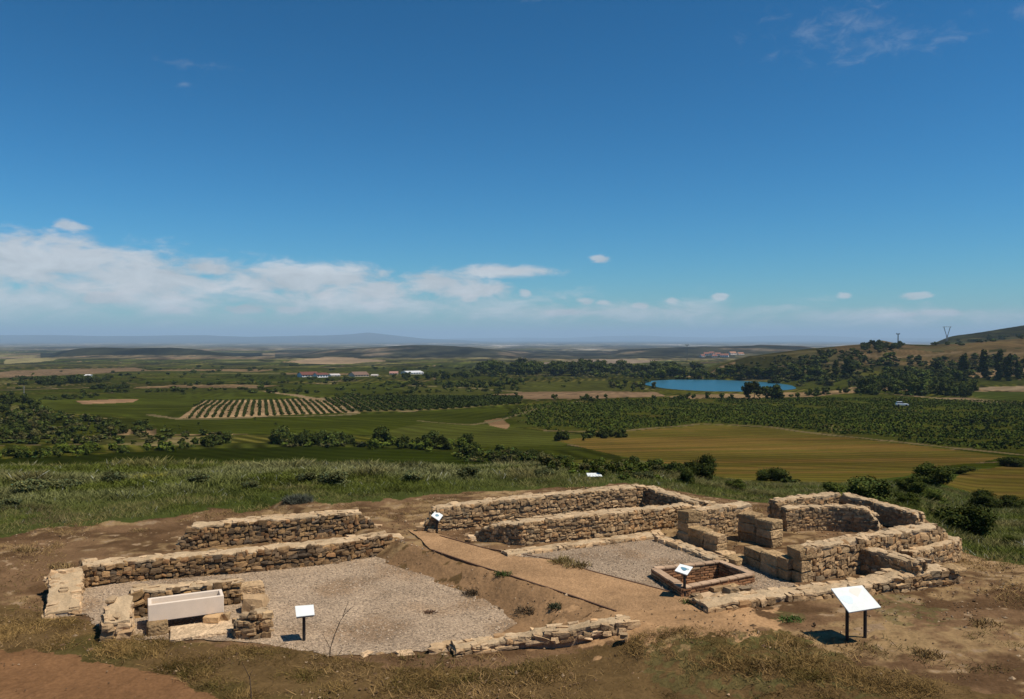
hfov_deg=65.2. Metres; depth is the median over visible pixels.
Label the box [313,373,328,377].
farm building
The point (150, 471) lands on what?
meadow grass
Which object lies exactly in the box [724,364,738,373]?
tree
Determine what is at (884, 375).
bush
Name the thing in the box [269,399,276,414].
vine row
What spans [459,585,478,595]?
grass tuft
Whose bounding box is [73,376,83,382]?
tree
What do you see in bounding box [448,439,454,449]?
bush
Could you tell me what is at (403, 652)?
loose stone
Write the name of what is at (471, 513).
stone wall
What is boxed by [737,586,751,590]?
loose stone
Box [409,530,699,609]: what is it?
path
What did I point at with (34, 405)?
tree
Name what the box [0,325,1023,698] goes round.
ground
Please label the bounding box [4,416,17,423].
bush
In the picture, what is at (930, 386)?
bush
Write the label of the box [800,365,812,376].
tree
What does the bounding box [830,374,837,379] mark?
tree
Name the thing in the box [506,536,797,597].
gravel floor
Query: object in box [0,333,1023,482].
scrub
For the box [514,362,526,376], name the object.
tree
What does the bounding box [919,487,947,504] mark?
bush
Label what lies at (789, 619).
grass tuft
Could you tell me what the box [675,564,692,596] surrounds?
information sign
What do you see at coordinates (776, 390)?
tree
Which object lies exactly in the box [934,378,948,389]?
bush
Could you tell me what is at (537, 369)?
tree
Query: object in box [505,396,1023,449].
vineyard
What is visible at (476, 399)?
vine row
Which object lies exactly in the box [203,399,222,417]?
vine row
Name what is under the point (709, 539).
stone wall
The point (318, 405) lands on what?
vine row
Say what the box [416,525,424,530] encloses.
loose stone
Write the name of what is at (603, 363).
tree
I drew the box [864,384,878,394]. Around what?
bush
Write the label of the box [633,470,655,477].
sage shrub
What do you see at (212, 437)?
bush
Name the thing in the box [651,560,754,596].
brick basin
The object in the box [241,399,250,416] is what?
vine row
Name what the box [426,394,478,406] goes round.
vine row
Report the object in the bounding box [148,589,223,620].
stone trough
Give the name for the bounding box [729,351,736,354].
village house
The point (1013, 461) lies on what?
bush
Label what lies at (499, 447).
bush
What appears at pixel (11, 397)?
tree
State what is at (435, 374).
tree
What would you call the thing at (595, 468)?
bush
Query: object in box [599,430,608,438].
bush
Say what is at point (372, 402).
vine row
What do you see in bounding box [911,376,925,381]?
bush
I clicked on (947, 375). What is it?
bush
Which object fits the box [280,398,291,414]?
vine row
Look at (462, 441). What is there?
bush
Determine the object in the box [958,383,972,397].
bush
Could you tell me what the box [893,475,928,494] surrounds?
bush
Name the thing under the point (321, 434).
bush
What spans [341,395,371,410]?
vine row
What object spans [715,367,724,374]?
tree
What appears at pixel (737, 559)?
stone slab
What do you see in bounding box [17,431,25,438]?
bush
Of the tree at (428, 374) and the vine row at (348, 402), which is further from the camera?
the tree at (428, 374)
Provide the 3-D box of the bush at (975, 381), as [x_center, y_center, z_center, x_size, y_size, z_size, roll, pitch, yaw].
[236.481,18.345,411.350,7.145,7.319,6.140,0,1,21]
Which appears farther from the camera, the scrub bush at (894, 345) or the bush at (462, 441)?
the scrub bush at (894, 345)
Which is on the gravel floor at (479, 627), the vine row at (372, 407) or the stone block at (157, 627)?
the stone block at (157, 627)
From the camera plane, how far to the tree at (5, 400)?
277.91 m
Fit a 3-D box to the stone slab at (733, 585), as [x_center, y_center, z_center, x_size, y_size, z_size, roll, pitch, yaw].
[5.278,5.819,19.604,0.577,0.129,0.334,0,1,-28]
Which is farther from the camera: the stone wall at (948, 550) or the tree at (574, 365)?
the tree at (574, 365)
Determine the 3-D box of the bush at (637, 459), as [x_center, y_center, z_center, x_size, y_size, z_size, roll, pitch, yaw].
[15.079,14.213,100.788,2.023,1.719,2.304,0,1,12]
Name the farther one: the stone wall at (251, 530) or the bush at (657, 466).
the bush at (657, 466)
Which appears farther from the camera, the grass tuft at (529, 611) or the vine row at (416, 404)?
the vine row at (416, 404)
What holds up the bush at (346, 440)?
on the ground at (736, 451)
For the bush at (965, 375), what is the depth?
498.70 m
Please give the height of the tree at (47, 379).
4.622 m
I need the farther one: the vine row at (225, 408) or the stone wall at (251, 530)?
the vine row at (225, 408)
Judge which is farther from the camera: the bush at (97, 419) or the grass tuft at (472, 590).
the bush at (97, 419)
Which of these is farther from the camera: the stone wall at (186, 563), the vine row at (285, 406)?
the vine row at (285, 406)
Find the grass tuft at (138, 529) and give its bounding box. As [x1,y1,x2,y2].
[127,527,150,532]
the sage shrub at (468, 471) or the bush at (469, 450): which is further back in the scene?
the bush at (469, 450)
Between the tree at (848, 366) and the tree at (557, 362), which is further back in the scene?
the tree at (557, 362)
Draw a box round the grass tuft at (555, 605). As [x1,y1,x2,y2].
[547,601,561,610]
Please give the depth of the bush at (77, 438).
161.71 m
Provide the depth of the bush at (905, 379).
441.42 m
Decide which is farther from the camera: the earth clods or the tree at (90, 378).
the tree at (90, 378)
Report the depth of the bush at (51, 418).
222.60 m
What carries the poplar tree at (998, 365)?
on the ground at (736, 451)
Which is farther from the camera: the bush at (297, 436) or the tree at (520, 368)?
the tree at (520, 368)
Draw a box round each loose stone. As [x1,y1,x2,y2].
[203,612,222,623]
[221,611,230,620]
[242,594,269,611]
[360,650,372,657]
[396,649,414,655]
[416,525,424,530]
[427,528,434,532]
[427,642,445,653]
[442,640,450,646]
[468,535,476,540]
[619,632,627,638]
[695,591,713,597]
[709,585,730,592]
[722,587,739,593]
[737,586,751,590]
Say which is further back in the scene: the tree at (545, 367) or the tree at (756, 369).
the tree at (545, 367)
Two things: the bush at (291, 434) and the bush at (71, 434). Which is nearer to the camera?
the bush at (291, 434)
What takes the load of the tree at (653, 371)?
on the ground at (736, 451)
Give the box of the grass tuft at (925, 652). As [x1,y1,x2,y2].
[912,647,947,658]
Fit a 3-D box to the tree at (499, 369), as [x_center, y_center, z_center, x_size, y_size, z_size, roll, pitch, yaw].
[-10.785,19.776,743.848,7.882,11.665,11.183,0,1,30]
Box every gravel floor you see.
[75,556,516,655]
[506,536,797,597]
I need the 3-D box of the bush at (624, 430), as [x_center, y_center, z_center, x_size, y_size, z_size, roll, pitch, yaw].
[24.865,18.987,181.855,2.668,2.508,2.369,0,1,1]
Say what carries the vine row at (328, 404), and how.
on the ground at (736, 451)
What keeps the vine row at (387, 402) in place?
on the ground at (736, 451)
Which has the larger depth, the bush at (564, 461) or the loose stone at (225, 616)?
the bush at (564, 461)
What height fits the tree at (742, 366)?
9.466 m
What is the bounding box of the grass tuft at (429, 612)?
[423,609,439,614]
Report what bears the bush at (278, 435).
on the ground at (736, 451)
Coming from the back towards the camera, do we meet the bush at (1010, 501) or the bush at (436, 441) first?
the bush at (436, 441)
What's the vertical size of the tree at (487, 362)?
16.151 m
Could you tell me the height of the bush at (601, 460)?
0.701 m
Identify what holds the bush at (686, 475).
on the ground at (736, 451)
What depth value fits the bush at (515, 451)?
113.84 m
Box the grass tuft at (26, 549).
[11,546,41,552]
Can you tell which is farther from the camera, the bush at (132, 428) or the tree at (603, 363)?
the tree at (603, 363)
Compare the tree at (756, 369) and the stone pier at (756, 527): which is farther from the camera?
the tree at (756, 369)
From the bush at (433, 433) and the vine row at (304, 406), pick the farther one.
the vine row at (304, 406)
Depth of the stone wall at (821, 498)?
27.35 m
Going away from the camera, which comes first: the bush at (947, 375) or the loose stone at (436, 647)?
the loose stone at (436, 647)
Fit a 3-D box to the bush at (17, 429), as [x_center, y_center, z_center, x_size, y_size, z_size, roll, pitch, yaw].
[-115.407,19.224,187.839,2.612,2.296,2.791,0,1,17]
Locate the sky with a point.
(425, 169)
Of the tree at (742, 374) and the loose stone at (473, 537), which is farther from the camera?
the tree at (742, 374)
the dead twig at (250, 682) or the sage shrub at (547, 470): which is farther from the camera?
the sage shrub at (547, 470)
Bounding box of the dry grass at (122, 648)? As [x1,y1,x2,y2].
[0,614,1023,698]
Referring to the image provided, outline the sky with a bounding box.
[0,0,1023,338]
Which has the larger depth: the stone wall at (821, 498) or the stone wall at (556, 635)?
the stone wall at (821, 498)
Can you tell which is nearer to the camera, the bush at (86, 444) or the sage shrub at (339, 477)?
the sage shrub at (339, 477)
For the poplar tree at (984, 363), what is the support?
on the ground at (736, 451)
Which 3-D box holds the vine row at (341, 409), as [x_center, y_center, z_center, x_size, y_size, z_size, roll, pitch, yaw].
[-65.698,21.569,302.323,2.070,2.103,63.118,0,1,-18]
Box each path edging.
[431,549,616,611]
[439,535,688,596]
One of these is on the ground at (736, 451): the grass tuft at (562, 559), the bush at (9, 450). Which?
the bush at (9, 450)
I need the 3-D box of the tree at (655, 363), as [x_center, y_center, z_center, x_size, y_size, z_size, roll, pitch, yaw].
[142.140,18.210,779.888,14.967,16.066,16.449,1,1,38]
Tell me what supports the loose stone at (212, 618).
on the gravel floor at (479, 627)
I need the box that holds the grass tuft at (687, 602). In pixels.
[678,598,691,604]
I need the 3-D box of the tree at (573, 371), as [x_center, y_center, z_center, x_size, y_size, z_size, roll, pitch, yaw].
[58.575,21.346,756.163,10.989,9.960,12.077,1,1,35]
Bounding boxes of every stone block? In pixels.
[146,619,168,636]
[240,580,264,598]
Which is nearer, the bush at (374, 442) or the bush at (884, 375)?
the bush at (374, 442)
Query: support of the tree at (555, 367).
on the ground at (736, 451)
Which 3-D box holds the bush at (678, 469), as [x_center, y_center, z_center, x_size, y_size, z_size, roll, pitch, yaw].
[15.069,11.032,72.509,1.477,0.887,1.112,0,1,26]
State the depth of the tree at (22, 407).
262.93 m
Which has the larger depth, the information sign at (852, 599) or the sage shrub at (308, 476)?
the sage shrub at (308, 476)
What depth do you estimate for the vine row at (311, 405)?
302.20 m
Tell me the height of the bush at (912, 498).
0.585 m
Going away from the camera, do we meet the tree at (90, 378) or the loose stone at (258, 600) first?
the loose stone at (258, 600)
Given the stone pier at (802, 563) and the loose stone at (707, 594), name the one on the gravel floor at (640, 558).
the loose stone at (707, 594)
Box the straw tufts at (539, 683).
[0,482,1023,698]
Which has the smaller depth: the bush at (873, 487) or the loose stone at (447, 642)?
the loose stone at (447, 642)
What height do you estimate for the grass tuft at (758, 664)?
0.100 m
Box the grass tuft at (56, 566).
[42,562,74,569]
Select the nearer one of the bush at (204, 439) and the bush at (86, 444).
the bush at (86, 444)
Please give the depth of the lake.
515.43 m
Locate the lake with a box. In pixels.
[646,380,795,391]
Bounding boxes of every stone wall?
[41,566,84,618]
[78,530,406,588]
[99,595,135,641]
[128,577,244,617]
[174,509,382,549]
[231,605,274,639]
[421,484,645,531]
[448,614,640,656]
[475,500,716,545]
[501,529,664,556]
[643,485,708,505]
[654,535,728,562]
[688,525,726,551]
[688,562,964,613]
[692,500,752,535]
[744,545,792,580]
[767,491,841,518]
[777,503,882,531]
[799,522,948,582]
[839,492,925,526]
[859,546,932,587]
[899,535,961,563]
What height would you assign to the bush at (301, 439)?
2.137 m
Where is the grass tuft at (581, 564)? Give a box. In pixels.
[561,558,591,569]
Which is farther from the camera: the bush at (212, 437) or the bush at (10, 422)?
the bush at (10, 422)
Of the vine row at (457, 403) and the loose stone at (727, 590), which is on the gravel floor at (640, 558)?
the loose stone at (727, 590)
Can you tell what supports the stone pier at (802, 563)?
on the ground at (736, 451)
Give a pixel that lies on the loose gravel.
(364, 570)
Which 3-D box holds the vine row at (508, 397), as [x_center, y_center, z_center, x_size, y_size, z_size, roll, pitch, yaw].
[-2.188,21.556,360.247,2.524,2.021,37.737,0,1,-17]
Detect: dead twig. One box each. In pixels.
[242,663,252,698]
[323,602,349,656]
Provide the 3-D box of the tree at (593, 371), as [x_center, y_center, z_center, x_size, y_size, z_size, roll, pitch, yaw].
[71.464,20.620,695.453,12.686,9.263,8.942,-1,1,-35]
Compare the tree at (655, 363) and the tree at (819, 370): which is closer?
the tree at (819, 370)
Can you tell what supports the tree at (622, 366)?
on the ground at (736, 451)
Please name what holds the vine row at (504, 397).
on the ground at (736, 451)
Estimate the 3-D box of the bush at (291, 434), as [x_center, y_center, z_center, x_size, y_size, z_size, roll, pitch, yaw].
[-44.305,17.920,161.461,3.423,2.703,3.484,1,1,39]
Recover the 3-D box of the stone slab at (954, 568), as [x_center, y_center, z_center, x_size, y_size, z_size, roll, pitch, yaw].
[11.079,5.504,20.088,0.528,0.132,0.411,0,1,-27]
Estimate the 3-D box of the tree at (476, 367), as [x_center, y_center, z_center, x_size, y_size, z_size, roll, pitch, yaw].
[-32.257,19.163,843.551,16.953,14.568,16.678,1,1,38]
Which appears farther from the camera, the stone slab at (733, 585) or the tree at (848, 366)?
the tree at (848, 366)
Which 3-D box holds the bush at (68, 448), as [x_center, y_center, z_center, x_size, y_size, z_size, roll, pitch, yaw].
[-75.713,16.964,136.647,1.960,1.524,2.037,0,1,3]
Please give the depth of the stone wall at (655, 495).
27.59 m
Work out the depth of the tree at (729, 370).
591.14 m
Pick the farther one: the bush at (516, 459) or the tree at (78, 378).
the tree at (78, 378)
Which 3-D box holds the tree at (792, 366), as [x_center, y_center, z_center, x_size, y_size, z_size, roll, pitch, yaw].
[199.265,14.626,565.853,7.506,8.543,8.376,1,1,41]
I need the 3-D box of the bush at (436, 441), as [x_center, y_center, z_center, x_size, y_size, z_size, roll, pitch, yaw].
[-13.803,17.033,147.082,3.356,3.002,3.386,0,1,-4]
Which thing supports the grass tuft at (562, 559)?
on the path
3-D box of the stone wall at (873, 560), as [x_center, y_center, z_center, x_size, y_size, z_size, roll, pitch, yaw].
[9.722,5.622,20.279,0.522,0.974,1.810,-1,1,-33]
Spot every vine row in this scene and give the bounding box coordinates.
[186,399,210,417]
[193,399,204,405]
[195,399,216,417]
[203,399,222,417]
[211,399,228,417]
[219,399,233,416]
[227,399,238,416]
[234,398,244,416]
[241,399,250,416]
[249,399,255,415]
[257,399,261,415]
[263,398,268,415]
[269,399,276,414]
[274,398,284,414]
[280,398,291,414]
[286,398,297,413]
[291,398,304,413]
[297,398,312,413]
[302,398,319,413]
[309,399,325,413]
[315,400,333,412]
[323,400,341,412]
[325,397,339,405]
[330,401,346,412]
[331,396,354,411]
[337,395,363,410]
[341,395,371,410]
[349,394,380,410]
[356,394,389,410]
[362,395,395,410]
[368,394,405,409]
[375,394,414,409]
[383,394,422,409]
[389,394,431,409]
[397,394,438,408]
[401,394,447,408]
[408,394,454,408]
[414,394,463,407]
[420,395,470,406]
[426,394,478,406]
[432,394,485,405]
[441,394,493,405]
[446,394,496,404]
[453,394,502,404]
[460,395,509,404]
[470,395,514,403]
[475,394,521,403]
[483,394,520,401]
[489,394,521,400]
[495,394,521,400]
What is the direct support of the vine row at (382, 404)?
on the ground at (736, 451)
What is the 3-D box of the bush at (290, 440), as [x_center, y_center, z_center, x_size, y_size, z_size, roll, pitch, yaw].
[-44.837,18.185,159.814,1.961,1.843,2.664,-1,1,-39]
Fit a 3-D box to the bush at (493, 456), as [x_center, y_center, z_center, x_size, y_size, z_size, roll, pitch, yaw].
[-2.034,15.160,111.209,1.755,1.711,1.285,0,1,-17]
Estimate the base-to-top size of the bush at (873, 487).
1.244 m
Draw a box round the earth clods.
[0,485,1023,698]
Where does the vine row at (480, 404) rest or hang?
on the ground at (736, 451)
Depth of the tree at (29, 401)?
286.94 m
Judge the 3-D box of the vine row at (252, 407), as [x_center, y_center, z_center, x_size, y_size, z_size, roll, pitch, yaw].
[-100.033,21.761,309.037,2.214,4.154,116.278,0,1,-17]
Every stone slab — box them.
[169,619,232,641]
[714,550,735,555]
[722,583,739,588]
[724,554,746,565]
[940,563,966,573]
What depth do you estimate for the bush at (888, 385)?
394.36 m
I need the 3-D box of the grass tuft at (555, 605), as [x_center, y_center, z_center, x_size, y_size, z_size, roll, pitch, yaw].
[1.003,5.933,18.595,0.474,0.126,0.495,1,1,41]
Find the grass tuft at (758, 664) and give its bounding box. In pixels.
[751,655,786,669]
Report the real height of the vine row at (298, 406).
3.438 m
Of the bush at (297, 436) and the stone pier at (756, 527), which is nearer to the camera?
the stone pier at (756, 527)
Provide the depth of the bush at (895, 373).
484.20 m
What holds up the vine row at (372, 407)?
on the ground at (736, 451)
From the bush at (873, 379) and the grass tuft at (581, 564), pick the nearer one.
the grass tuft at (581, 564)
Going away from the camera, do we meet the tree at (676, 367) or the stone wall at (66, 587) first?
the stone wall at (66, 587)
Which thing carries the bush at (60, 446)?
on the ground at (736, 451)
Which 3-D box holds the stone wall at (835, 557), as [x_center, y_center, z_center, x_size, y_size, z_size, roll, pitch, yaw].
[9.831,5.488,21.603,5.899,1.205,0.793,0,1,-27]
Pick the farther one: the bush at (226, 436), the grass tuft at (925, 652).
the bush at (226, 436)
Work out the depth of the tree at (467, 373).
639.73 m
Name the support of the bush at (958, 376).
on the ground at (736, 451)
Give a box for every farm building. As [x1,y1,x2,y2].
[297,371,317,376]
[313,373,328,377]
[348,371,369,376]
[401,371,423,373]
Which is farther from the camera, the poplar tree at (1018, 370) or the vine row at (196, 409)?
the poplar tree at (1018, 370)
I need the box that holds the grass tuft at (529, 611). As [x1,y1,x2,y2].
[511,603,535,615]
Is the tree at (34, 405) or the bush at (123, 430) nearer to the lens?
the bush at (123, 430)
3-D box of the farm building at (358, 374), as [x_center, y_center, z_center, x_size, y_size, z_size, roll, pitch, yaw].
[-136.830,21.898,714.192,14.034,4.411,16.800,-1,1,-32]
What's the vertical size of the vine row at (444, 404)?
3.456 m
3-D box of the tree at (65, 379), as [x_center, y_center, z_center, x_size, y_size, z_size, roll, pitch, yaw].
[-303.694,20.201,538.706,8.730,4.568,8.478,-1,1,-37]
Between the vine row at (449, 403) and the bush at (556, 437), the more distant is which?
the vine row at (449, 403)
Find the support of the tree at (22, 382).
on the ground at (736, 451)
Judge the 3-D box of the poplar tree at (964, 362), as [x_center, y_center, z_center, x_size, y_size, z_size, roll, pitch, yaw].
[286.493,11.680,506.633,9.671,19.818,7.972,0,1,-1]
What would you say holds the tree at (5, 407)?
on the ground at (736, 451)
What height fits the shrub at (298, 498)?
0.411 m
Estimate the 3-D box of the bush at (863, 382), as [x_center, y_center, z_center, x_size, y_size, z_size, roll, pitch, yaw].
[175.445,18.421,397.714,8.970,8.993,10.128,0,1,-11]
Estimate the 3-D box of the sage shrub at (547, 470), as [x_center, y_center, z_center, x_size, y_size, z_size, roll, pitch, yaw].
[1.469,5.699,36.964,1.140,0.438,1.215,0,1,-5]
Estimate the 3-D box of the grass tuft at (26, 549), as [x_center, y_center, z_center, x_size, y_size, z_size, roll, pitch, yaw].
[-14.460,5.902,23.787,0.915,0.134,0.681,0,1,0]
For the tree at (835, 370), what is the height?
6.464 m
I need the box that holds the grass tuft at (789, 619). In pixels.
[774,614,804,622]
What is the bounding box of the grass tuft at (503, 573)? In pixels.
[493,570,511,576]
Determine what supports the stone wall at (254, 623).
on the ground at (736, 451)
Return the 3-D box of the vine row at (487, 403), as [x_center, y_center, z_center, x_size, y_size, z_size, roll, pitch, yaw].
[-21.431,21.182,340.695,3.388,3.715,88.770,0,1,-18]
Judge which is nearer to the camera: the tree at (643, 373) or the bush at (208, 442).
the bush at (208, 442)
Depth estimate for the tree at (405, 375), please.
626.28 m
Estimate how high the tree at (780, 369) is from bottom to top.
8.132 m
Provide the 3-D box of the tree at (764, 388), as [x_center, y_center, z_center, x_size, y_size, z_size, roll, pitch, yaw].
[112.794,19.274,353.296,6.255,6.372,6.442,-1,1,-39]
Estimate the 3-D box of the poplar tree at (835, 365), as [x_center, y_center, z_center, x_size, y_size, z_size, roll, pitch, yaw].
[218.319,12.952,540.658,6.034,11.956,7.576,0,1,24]
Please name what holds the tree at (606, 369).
on the ground at (736, 451)
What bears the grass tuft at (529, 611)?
on the ground at (736, 451)
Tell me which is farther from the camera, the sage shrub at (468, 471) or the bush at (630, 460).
the bush at (630, 460)
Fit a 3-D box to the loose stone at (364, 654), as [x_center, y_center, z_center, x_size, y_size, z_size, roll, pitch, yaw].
[-3.063,6.370,16.712,0.202,0.112,0.309,1,1,37]
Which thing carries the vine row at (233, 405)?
on the ground at (736, 451)
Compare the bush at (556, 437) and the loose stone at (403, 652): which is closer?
the loose stone at (403, 652)
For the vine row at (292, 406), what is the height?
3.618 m
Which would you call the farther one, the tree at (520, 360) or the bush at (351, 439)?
the tree at (520, 360)
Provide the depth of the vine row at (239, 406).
284.95 m
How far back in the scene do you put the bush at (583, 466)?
38.52 m
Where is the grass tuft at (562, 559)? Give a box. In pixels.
[547,554,574,564]
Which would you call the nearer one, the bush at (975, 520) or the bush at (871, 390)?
the bush at (975, 520)
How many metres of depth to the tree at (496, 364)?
755.13 m
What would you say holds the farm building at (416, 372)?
on the ground at (736, 451)
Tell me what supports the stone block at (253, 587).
on the gravel floor at (479, 627)
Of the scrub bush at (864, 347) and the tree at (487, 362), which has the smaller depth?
the scrub bush at (864, 347)
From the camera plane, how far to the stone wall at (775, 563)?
20.80 m
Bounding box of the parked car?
[895,401,908,405]
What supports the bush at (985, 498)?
on the ground at (736, 451)
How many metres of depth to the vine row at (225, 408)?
282.49 m
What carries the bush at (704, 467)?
on the ground at (736, 451)
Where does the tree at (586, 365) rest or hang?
on the ground at (736, 451)
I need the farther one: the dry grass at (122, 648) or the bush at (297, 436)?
the bush at (297, 436)
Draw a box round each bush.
[0,426,8,432]
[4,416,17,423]
[4,447,16,456]
[5,420,14,425]
[12,427,24,434]
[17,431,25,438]
[18,413,27,421]
[21,423,31,432]
[28,416,37,423]
[30,430,38,439]
[36,409,48,416]
[36,426,49,432]
[39,412,47,420]
[41,406,51,411]
[46,414,56,423]
[53,444,64,450]
[63,444,73,452]
[65,431,75,438]
[72,434,82,442]
[81,442,91,449]
[84,445,96,454]
[93,416,102,423]
[94,423,102,432]
[100,417,116,426]
[118,426,127,433]
[130,425,143,432]
[178,441,190,447]
[199,434,215,444]
[203,434,216,444]
[205,439,214,446]
[217,431,232,443]
[269,430,287,444]
[271,425,289,434]
[286,437,292,443]
[288,432,296,437]
[293,432,304,442]
[296,435,306,444]
[302,429,313,436]
[304,435,318,444]
[316,430,325,444]
[318,437,327,444]
[323,434,341,446]
[342,437,350,443]
[348,434,354,443]
[368,438,379,449]
[388,437,396,444]
[395,434,408,448]
[403,436,410,446]
[408,437,421,443]
[417,438,433,449]
[422,430,438,441]
[430,435,444,448]
[441,440,452,449]
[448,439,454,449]
[456,433,473,443]
[456,436,468,446]
[458,444,476,456]
[474,452,483,458]
[488,450,499,459]
[491,453,500,462]
[494,444,504,450]
[500,453,518,461]
[510,449,522,460]
[511,456,520,463]
[524,452,537,462]
[529,448,537,455]
[537,453,553,464]
[546,462,555,468]
[550,458,561,469]
[553,430,565,440]
[559,457,574,468]
[566,462,577,468]
[579,463,591,470]
[588,459,600,465]
[591,464,599,472]
[595,429,604,436]
[598,457,605,464]
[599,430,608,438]
[605,463,616,471]
[615,461,630,474]
[616,466,627,474]
[617,428,626,436]
[621,461,638,472]
[624,459,634,464]
[627,455,639,461]
[636,461,648,470]
[649,459,664,464]
[653,464,663,473]
[660,463,668,470]
[667,461,677,469]
[672,467,684,472]
[678,466,695,483]
[687,453,718,481]
[724,478,748,490]
[755,467,789,480]
[821,481,849,494]
[842,475,894,501]
[853,378,869,393]
[860,344,868,350]
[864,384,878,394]
[867,374,879,383]
[879,368,903,377]
[880,372,890,378]
[882,382,893,392]
[884,374,893,380]
[886,343,897,348]
[890,384,902,394]
[891,380,907,390]
[892,491,921,505]
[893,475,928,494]
[899,376,910,381]
[903,382,924,395]
[904,369,923,376]
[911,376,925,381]
[912,461,955,486]
[914,381,925,395]
[919,370,932,378]
[919,379,938,393]
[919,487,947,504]
[928,502,997,537]
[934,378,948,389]
[936,382,958,394]
[942,373,952,379]
[946,386,958,395]
[949,465,977,473]
[950,368,963,380]
[955,370,967,379]
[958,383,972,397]
[966,488,1004,507]
[971,378,978,390]
[989,512,997,526]
[996,456,1023,466]
[999,494,1023,508]
[1001,534,1020,545]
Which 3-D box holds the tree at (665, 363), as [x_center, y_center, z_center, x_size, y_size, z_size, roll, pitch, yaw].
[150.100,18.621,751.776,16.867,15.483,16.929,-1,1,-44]
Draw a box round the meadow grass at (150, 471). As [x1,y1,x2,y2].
[0,455,1023,564]
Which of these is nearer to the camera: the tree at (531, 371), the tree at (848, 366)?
the tree at (848, 366)
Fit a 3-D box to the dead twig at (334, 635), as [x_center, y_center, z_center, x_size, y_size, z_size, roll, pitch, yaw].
[-3.591,5.851,16.538,0.641,1.280,0.162,0,1,-7]
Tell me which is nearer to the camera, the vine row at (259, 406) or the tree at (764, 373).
the vine row at (259, 406)
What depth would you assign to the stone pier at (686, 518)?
24.05 m
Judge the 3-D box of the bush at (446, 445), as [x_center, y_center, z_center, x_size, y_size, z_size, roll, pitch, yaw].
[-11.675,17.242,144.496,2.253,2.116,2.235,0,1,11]
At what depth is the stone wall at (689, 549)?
22.94 m
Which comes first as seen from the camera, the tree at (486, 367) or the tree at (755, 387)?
the tree at (755, 387)
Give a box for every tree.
[0,393,8,398]
[0,397,13,404]
[0,404,11,412]
[5,395,16,403]
[5,409,16,416]
[15,393,28,404]
[17,379,29,384]
[19,404,27,410]
[26,398,35,405]
[29,401,40,410]
[42,377,50,382]
[55,376,67,381]
[67,378,75,382]
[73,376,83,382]
[86,376,94,381]
[100,375,110,380]
[373,426,388,441]
[377,428,392,441]
[402,372,408,378]
[425,373,432,377]
[432,372,439,377]
[443,372,449,378]
[463,371,470,377]
[472,361,483,369]
[481,360,496,369]
[481,364,494,373]
[489,362,499,370]
[495,365,503,372]
[508,366,515,373]
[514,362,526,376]
[515,357,527,362]
[524,362,534,374]
[526,367,534,374]
[534,361,548,371]
[534,364,542,375]
[548,364,560,374]
[551,360,563,373]
[560,363,568,375]
[567,363,582,374]
[568,360,584,371]
[569,367,579,375]
[583,361,591,370]
[589,363,603,373]
[589,368,601,377]
[596,359,606,366]
[596,365,611,372]
[609,366,621,375]
[616,359,631,369]
[620,369,630,375]
[632,363,640,372]
[638,365,652,371]
[638,370,646,377]
[649,360,661,366]
[650,369,659,375]
[654,370,665,379]
[662,361,680,365]
[666,367,679,376]
[671,365,682,375]
[678,367,688,374]
[689,361,704,370]
[690,367,702,373]
[690,372,697,377]
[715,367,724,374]
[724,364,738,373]
[724,367,736,377]
[734,363,747,372]
[739,369,749,379]
[743,387,752,397]
[746,380,763,396]
[752,367,760,374]
[758,367,770,377]
[761,386,772,395]
[765,384,782,398]
[777,367,786,371]
[788,364,797,372]
[794,367,803,378]
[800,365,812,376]
[809,366,821,376]
[812,368,823,375]
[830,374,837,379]
[831,360,838,375]
[831,368,839,374]
[838,353,857,375]
[928,360,944,372]
[956,352,971,380]
[975,349,993,377]
[992,349,1004,379]
[1002,353,1015,380]
[1013,360,1023,378]
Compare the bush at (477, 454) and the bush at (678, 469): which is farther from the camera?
the bush at (477, 454)
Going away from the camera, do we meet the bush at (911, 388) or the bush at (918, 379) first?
the bush at (911, 388)
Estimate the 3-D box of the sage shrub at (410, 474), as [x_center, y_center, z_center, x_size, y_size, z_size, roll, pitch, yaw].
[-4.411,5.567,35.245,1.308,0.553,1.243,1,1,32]
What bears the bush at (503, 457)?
on the ground at (736, 451)
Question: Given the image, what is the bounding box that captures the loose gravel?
[82,539,792,653]
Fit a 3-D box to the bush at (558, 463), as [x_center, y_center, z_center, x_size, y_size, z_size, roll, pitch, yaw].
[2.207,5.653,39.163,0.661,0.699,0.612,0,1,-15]
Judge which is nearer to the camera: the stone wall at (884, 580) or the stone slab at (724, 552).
the stone wall at (884, 580)
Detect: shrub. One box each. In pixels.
[0,497,24,508]
[10,477,52,493]
[52,477,85,488]
[100,471,126,483]
[184,473,211,482]
[240,480,260,488]
[269,491,316,504]
[295,472,318,482]
[316,470,352,485]
[397,469,423,481]
[455,466,480,479]
[533,467,553,477]
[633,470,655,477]
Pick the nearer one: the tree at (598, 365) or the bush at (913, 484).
the bush at (913, 484)
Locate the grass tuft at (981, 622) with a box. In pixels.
[967,616,1004,629]
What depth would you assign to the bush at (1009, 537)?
28.37 m
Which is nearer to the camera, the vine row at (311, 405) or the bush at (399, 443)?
the bush at (399, 443)
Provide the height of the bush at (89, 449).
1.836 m
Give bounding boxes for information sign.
[295,605,314,640]
[431,511,442,532]
[587,473,602,476]
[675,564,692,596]
[831,585,880,640]
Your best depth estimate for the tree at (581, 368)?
776.66 m
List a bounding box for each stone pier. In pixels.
[677,509,701,542]
[737,510,782,547]
[787,544,812,582]
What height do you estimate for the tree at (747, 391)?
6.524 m
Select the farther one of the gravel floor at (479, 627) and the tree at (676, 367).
the tree at (676, 367)
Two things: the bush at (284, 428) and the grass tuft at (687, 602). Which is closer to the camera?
the grass tuft at (687, 602)
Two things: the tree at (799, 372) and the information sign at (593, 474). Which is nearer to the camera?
the information sign at (593, 474)
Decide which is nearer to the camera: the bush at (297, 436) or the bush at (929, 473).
the bush at (929, 473)
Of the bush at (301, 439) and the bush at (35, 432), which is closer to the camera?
the bush at (301, 439)

